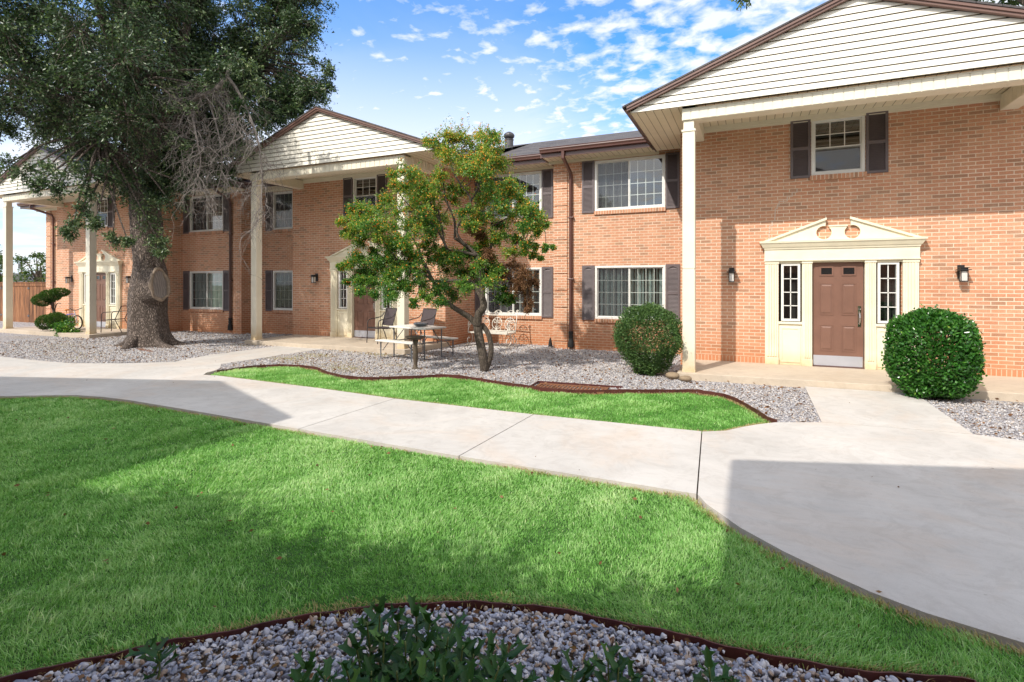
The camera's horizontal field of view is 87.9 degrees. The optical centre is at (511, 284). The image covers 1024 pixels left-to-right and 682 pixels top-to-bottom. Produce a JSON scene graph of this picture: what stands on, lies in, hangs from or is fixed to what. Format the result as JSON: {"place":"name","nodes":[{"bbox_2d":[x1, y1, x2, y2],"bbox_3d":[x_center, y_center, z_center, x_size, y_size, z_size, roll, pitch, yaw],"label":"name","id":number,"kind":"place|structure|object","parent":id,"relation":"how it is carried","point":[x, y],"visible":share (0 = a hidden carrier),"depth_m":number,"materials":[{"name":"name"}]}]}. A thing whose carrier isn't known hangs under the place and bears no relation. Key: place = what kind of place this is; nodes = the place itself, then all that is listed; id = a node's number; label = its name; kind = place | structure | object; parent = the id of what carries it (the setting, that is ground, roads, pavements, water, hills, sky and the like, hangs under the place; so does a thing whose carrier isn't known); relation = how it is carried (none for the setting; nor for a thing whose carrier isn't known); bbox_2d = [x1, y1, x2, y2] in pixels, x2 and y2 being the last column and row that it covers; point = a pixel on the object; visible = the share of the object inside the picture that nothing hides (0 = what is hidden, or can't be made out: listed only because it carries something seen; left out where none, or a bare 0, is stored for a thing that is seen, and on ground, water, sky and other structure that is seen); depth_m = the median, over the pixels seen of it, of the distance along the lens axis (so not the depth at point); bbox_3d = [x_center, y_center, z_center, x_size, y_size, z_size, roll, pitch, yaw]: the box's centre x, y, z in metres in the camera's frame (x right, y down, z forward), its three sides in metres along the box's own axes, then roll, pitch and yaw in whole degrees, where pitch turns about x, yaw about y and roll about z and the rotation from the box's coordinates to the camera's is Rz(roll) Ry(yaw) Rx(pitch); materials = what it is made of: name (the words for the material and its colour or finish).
{"place":"outdoors","nodes":[
{"label":"outdoors","id":0,"kind":"place"},
{"bbox_2d":[0,326,126,338],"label":"porch slab","id":1,"kind":"structure","parent":0,"point":[35,330],"depth_m":17.80,"materials":[{"name":"concrete"}]},
{"bbox_2d":[48,315,82,336],"bbox_3d":[-14.636,1.418,17.527,1.068,0.846,0.615,0,0,2],"label":"leafy plant","id":2,"kind":"object","parent":1,"relation":"on","point":[59,326],"visible":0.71,"depth_m":17.42,"materials":[{"name":"green plant"}]},
{"bbox_2d":[64,308,82,328],"bbox_3d":[-15.782,1.212,18.955,1.243,0.783,0.452,0,0,16],"label":"bicycle","id":3,"kind":"object","parent":1,"relation":"on","point":[66,310],"visible":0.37,"depth_m":18.86,"materials":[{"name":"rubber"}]},
{"bbox_2d":[101,306,126,332],"bbox_3d":[-13.183,1.139,17.703,0.664,0.878,0.546,0,0,-6],"label":"metal chair frame","id":4,"kind":"object","parent":1,"relation":"on","point":[111,319],"visible":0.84,"depth_m":17.46,"materials":[{"name":"black metal"}]},
{"bbox_2d":[0,346,393,431],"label":"footpath","id":5,"kind":"structure","parent":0,"point":[196,386],"depth_m":8.46,"materials":[{"name":"concrete"}]},
{"bbox_2d":[245,334,449,354],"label":"porch slab","id":6,"kind":"structure","parent":0,"point":[335,343],"depth_m":14.27,"materials":[{"name":"concrete"}]},
{"bbox_2d":[366,308,396,343],"bbox_3d":[-3.520,1.108,14.438,0.569,0.936,0.665,0,0,44],"label":"patio chair","id":7,"kind":"object","parent":6,"relation":"on","point":[389,316],"visible":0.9,"depth_m":14.53,"materials":[{"name":"metal"}]},
{"bbox_2d":[409,308,437,345],"bbox_3d":[-2.383,1.108,14.072,0.568,0.936,0.665,0,0,38],"label":"patio chair","id":8,"kind":"object","parent":6,"relation":"on","point":[428,315],"visible":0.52,"depth_m":14.21,"materials":[{"name":"metal"}]},
{"bbox_2d":[299,399,532,459],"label":"footpath","id":9,"kind":"structure","parent":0,"point":[446,430],"depth_m":6.26,"materials":[{"name":"concrete"}]},
{"bbox_2d":[14,604,920,681],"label":"gravel bed","id":10,"kind":"object","parent":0,"point":[311,629],"visible":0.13,"depth_m":2.48,"materials":[{"name":"grey gravel"}]},
{"bbox_2d":[124,633,179,680],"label":"weed sprout","id":11,"kind":"object","parent":10,"relation":"on","point":[154,652],"visible":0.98,"depth_m":2.29,"materials":[{"name":"green plant"}]},
{"bbox_2d":[287,594,540,681],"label":"holly plant","id":12,"kind":"object","parent":10,"relation":"on","point":[416,667],"visible":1,"depth_m":2.04,"materials":[{"name":"green plant"}]},
{"bbox_2d":[0,600,976,681],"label":"garden edging","id":13,"kind":"object","parent":10,"relation":"on","point":[732,652],"visible":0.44,"depth_m":2.52,"materials":[{"name":"metal"}]},
{"bbox_2d":[545,640,652,681],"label":"holly plant","id":14,"kind":"object","parent":10,"relation":"on","point":[561,673],"visible":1,"depth_m":1.99,"materials":[{"name":"green plant"}]},
{"bbox_2d":[691,646,739,681],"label":"holly plant","id":15,"kind":"object","parent":10,"relation":"on","point":[709,665],"visible":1,"depth_m":1.98,"materials":[{"name":"green plant"}]},
{"bbox_2d":[211,366,768,433],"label":"lawn","id":16,"kind":"structure","parent":0,"point":[657,414],"depth_m":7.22,"materials":[{"name":"green plant"}]},
{"bbox_2d":[0,0,1021,273],"label":"sky","id":17,"kind":"structure","parent":0,"point":[533,70],"materials":[{"name":"blue"}]},
{"bbox_2d":[0,395,1023,681],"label":"lawn","id":18,"kind":"structure","parent":0,"point":[408,576],"depth_m":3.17,"materials":[{"name":"green plant"}]},
{"bbox_2d":[2,410,859,626],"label":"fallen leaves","id":19,"kind":"object","parent":18,"relation":"on","point":[280,557],"visible":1,"depth_m":3.82,"materials":[{"name":"brown plant"}]},
{"bbox_2d":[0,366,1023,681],"bbox_3d":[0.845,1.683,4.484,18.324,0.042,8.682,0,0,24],"label":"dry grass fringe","id":20,"kind":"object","parent":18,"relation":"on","point":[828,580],"visible":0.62,"depth_m":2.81,"materials":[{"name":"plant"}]},
{"bbox_2d":[0,321,1023,439],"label":"gravel bed","id":21,"kind":"object","parent":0,"point":[6,337],"visible":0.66,"depth_m":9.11,"materials":[{"name":"grey gravel"}]},
{"bbox_2d":[0,282,46,322],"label":"wooden fence","id":22,"kind":"object","parent":21,"relation":"on","point":[25,309],"visible":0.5,"depth_m":23.95,"materials":[{"name":"brown wood"}]},
{"bbox_2d":[30,287,75,329],"bbox_3d":[-15.582,0.919,18.006,1.337,1.684,0.681,0,0,2],"label":"topiary shrub","id":23,"kind":"object","parent":21,"relation":"on","point":[51,298],"visible":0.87,"depth_m":17.86,"materials":[{"name":"green plant"}]},
{"bbox_2d":[0,0,339,349],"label":"oak tree","id":24,"kind":"object","parent":21,"relation":"on","point":[182,127],"visible":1,"depth_m":13.06,"materials":[{"name":"green plant"}]},
{"bbox_2d":[32,342,424,375],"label":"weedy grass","id":25,"kind":"structure","parent":21,"relation":"on","point":[366,353],"depth_m":12.12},
{"bbox_2d":[405,335,425,369],"bbox_3d":[-1.930,1.366,10.616,0.410,0.672,0.407,0,0,24],"label":"bird bath","id":26,"kind":"object","parent":21,"relation":"on","point":[415,338],"visible":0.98,"depth_m":10.58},
{"bbox_2d":[375,324,457,361],"bbox_3d":[-2.186,1.330,12.297,1.200,0.732,1.490,0,0,36],"label":"picnic table","id":27,"kind":"object","parent":21,"relation":"on","point":[414,327],"visible":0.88,"depth_m":12.21,"materials":[{"name":"white plastic"}]},
{"bbox_2d":[413,322,428,325],"bbox_3d":[-2.103,0.910,12.260,0.360,0.100,0.360,0,0,4],"label":"covered dish","id":28,"kind":"object","parent":27,"relation":"on","point":[420,323],"visible":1,"depth_m":12.14,"materials":[{"name":"grey metal"}]},
{"bbox_2d":[334,112,556,371],"bbox_3d":[-1.405,-0.846,10.127,4.557,5.096,3.181,0,0,5],"label":"berry tree","id":29,"kind":"object","parent":21,"relation":"on","point":[362,220],"visible":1,"depth_m":10.15,"materials":[{"name":"green plant"}]},
{"bbox_2d":[466,310,518,347],"bbox_3d":[-0.531,1.192,14.536,1.286,1.006,0.716,0,0,28],"label":"garden bench","id":30,"kind":"object","parent":21,"relation":"on","point":[500,331],"visible":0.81,"depth_m":14.57,"materials":[{"name":"white metal"}]},
{"bbox_2d":[217,364,776,422],"bbox_3d":[-0.915,1.704,9.060,9.653,0.137,1.605,0,0,23],"label":"garden edging","id":31,"kind":"object","parent":21,"relation":"on","point":[694,391],"visible":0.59,"depth_m":8.50,"materials":[{"name":"metal"}]},
{"bbox_2d":[0,331,1023,438],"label":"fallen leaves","id":32,"kind":"object","parent":21,"relation":"on","point":[948,410],"visible":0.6,"depth_m":11.49,"materials":[{"name":"brown plant"}]},
{"bbox_2d":[530,381,622,393],"bbox_3d":[1.044,1.700,8.636,1.430,0.105,0.465,0,0,20],"label":"drain grate","id":33,"kind":"object","parent":21,"relation":"on","point":[574,386],"visible":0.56,"depth_m":8.77,"materials":[{"name":"metal"}]},
{"bbox_2d":[611,301,685,375],"bbox_3d":[2.546,1.008,9.918,1.418,1.488,1.325,0,0,24],"label":"shrub","id":34,"kind":"object","parent":21,"relation":"on","point":[638,357],"visible":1,"depth_m":9.66,"materials":[{"name":"green plant"}]},
{"bbox_2d":[665,372,678,378],"bbox_3d":[2.854,1.622,9.457,0.244,0.127,0.145,0,0,24],"label":"rock","id":35,"kind":"object","parent":21,"relation":"on","point":[672,375],"visible":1,"depth_m":9.41,"materials":[{"name":"beige stone"}]},
{"bbox_2d":[679,375,691,381],"bbox_3d":[3.004,1.632,9.204,0.213,0.115,0.132,0,0,24],"label":"rock","id":36,"kind":"object","parent":21,"relation":"on","point":[686,378],"visible":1,"depth_m":9.16,"materials":[{"name":"beige stone"}]},
{"bbox_2d":[881,304,989,401],"bbox_3d":[6.255,1.019,7.921,1.254,1.464,1.205,0,0,24],"label":"round bush","id":37,"kind":"object","parent":21,"relation":"on","point":[955,376],"visible":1,"depth_m":7.60,"materials":[{"name":"green plant"}]},
{"bbox_2d":[460,414,700,501],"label":"footpath","id":38,"kind":"structure","parent":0,"point":[654,458],"depth_m":5.29,"materials":[{"name":"concrete"}]},
{"bbox_2d":[696,434,870,670],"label":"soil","id":39,"kind":"structure","parent":0,"point":[698,483],"depth_m":4.81,"materials":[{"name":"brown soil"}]},
{"bbox_2d":[677,360,1023,401],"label":"porch slab","id":40,"kind":"structure","parent":0,"point":[1004,388],"depth_m":9.05,"materials":[{"name":"concrete"}]},
{"bbox_2d":[698,422,1023,650],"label":"footpath","id":41,"kind":"structure","parent":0,"point":[938,533],"depth_m":3.97,"materials":[{"name":"concrete"}]},
{"bbox_2d":[805,386,972,433],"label":"footpath","id":42,"kind":"structure","parent":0,"point":[879,408],"depth_m":7.05,"materials":[{"name":"concrete"}]},
{"label":"ground","id":43,"kind":"structure","parent":0,"visible":0},
{"bbox_2d":[0,244,23,281],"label":"tree","id":44,"kind":"object","parent":43,"relation":"on","point":[1,266],"visible":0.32,"depth_m":30.99,"materials":[{"name":"green plant"}]},
{"bbox_2d":[0,251,46,281],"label":"tree","id":45,"kind":"object","parent":43,"relation":"on","point":[37,274],"visible":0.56,"depth_m":28.93,"materials":[{"name":"green plant"}]},
{"bbox_2d":[1,273,45,281],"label":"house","id":46,"kind":"structure","parent":43,"relation":"on","point":[17,277],"depth_m":52.75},
{"bbox_2d":[0,0,1023,376],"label":"apartment building","id":47,"kind":"structure","parent":43,"relation":"on","point":[836,182],"depth_m":10.66,"materials":[{"name":"brick"}]},
{"bbox_2d":[65,276,72,282],"bbox_3d":[-16.822,-0.198,20.139,0.176,0.295,0.223,0,0,24],"label":"wall lantern","id":48,"kind":"object","parent":47,"relation":"attached to","point":[67,279],"depth_m":20.11,"materials":[{"name":"black metal"}]},
{"bbox_2d":[96,273,105,326],"bbox_3d":[-15.077,0.568,19.482,0.832,1.992,0.120,0,0,24],"label":"entry door","id":49,"kind":"structure","parent":47,"relation":"in","point":[101,277],"depth_m":19.50,"materials":[{"name":"paint"}]},
{"bbox_2d":[97,198,106,226],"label":"window","id":50,"kind":"structure","parent":47,"relation":"in","point":[103,211],"depth_m":19.88,"materials":[{"name":"glass"}]},
{"bbox_2d":[126,276,130,282],"bbox_3d":[-13.425,-0.198,18.618,0.176,0.295,0.223,0,0,24],"label":"wall lantern","id":51,"kind":"object","parent":47,"relation":"attached to","point":[128,278],"depth_m":18.56,"materials":[{"name":"black metal"}]},
{"bbox_2d":[190,194,222,231],"bbox_3d":[-10.738,-2.523,19.012,1.770,1.280,0.452,0,0,24],"label":"window","id":52,"kind":"structure","parent":47,"relation":"in","point":[198,227],"depth_m":19.16,"materials":[{"name":"glass"}]},
{"bbox_2d":[190,271,222,309],"bbox_3d":[-10.738,0.197,19.012,1.770,1.350,0.452,0,0,24],"label":"window","id":53,"kind":"structure","parent":47,"relation":"in","point":[206,287],"depth_m":18.97,"materials":[{"name":"glass"}]},
{"bbox_2d":[273,191,292,229],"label":"window","id":54,"kind":"structure","parent":47,"relation":"in","point":[287,197],"depth_m":18.23,"materials":[{"name":"glass"}]},
{"bbox_2d":[273,270,292,310],"bbox_3d":[-7.319,0.197,18.084,1.770,1.350,0.452,0,0,24],"label":"window","id":55,"kind":"structure","parent":47,"relation":"in","point":[282,280],"depth_m":18.20,"materials":[{"name":"glass"}]},
{"bbox_2d":[311,273,317,282],"bbox_3d":[-6.075,-0.198,16.307,0.176,0.295,0.223,0,0,24],"label":"wall lantern","id":56,"kind":"object","parent":47,"relation":"attached to","point":[314,278],"depth_m":16.27,"materials":[{"name":"black metal"}]},
{"bbox_2d":[354,270,374,337],"bbox_3d":[-4.330,0.568,15.650,0.832,1.992,0.120,0,0,24],"label":"entry door","id":57,"kind":"structure","parent":47,"relation":"in","point":[364,309],"depth_m":15.68,"materials":[{"name":"paint"}]},
{"bbox_2d":[353,176,376,207],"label":"window","id":58,"kind":"structure","parent":47,"relation":"in","point":[366,187],"depth_m":15.90,"materials":[{"name":"glass"}]},
{"bbox_2d":[504,132,514,151],"bbox_3d":[-0.096,-4.663,17.355,0.363,0.650,0.363,0,0,24],"label":"turbine vent","id":59,"kind":"object","parent":47,"relation":"on","point":[509,137],"visible":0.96,"depth_m":17.23,"materials":[{"name":"metal"}]},
{"bbox_2d":[485,171,541,219],"bbox_3d":[0.114,-2.523,15.304,1.770,1.280,0.452,0,0,24],"label":"window","id":60,"kind":"structure","parent":47,"relation":"in","point":[535,181],"depth_m":15.29,"materials":[{"name":"glass"}]},
{"bbox_2d":[485,267,541,315],"bbox_3d":[0.114,0.197,15.304,1.770,1.350,0.452,0,0,24],"label":"window","id":61,"kind":"structure","parent":47,"relation":"in","point":[537,309],"depth_m":15.17,"materials":[{"name":"glass"}]},
{"bbox_2d":[595,154,664,210],"bbox_3d":[3.013,-2.523,13.458,1.770,1.280,0.452,0,0,24],"label":"window","id":62,"kind":"structure","parent":47,"relation":"in","point":[620,184],"depth_m":13.52,"materials":[{"name":"glass"}]},
{"bbox_2d":[595,265,664,318],"bbox_3d":[3.017,0.197,13.456,1.770,1.350,0.452,0,0,24],"label":"window","id":63,"kind":"structure","parent":47,"relation":"in","point":[616,287],"depth_m":13.46,"materials":[{"name":"glass"}]},
{"bbox_2d":[729,268,735,281],"bbox_3d":[4.449,-0.198,10.758,0.176,0.295,0.223,0,0,24],"label":"wall lantern","id":64,"kind":"object","parent":47,"relation":"attached to","point":[731,274],"depth_m":10.70,"materials":[{"name":"black metal"}]},
{"bbox_2d":[812,262,862,367],"bbox_3d":[6.194,0.568,10.101,0.832,1.992,0.120,0,0,24],"label":"entry door","id":65,"kind":"structure","parent":47,"relation":"in","point":[837,287],"depth_m":10.11,"materials":[{"name":"paint"}]},
{"bbox_2d":[811,116,864,174],"bbox_3d":[6.281,-2.651,10.296,0.900,1.085,0.452,0,0,24],"label":"window","id":66,"kind":"structure","parent":47,"relation":"in","point":[837,147],"depth_m":10.34,"materials":[{"name":"glass"}]},
{"bbox_2d":[957,265,971,281],"bbox_3d":[7.846,-0.198,9.237,0.176,0.295,0.223,0,0,24],"label":"wall lantern","id":67,"kind":"object","parent":47,"relation":"attached to","point":[962,270],"depth_m":9.18,"materials":[{"name":"black metal"}]},
{"bbox_2d":[731,0,1023,10],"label":"tree","id":68,"kind":"object","parent":43,"relation":"on","point":[1008,2],"visible":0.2,"depth_m":23.87,"materials":[{"name":"plant"}]}
]}

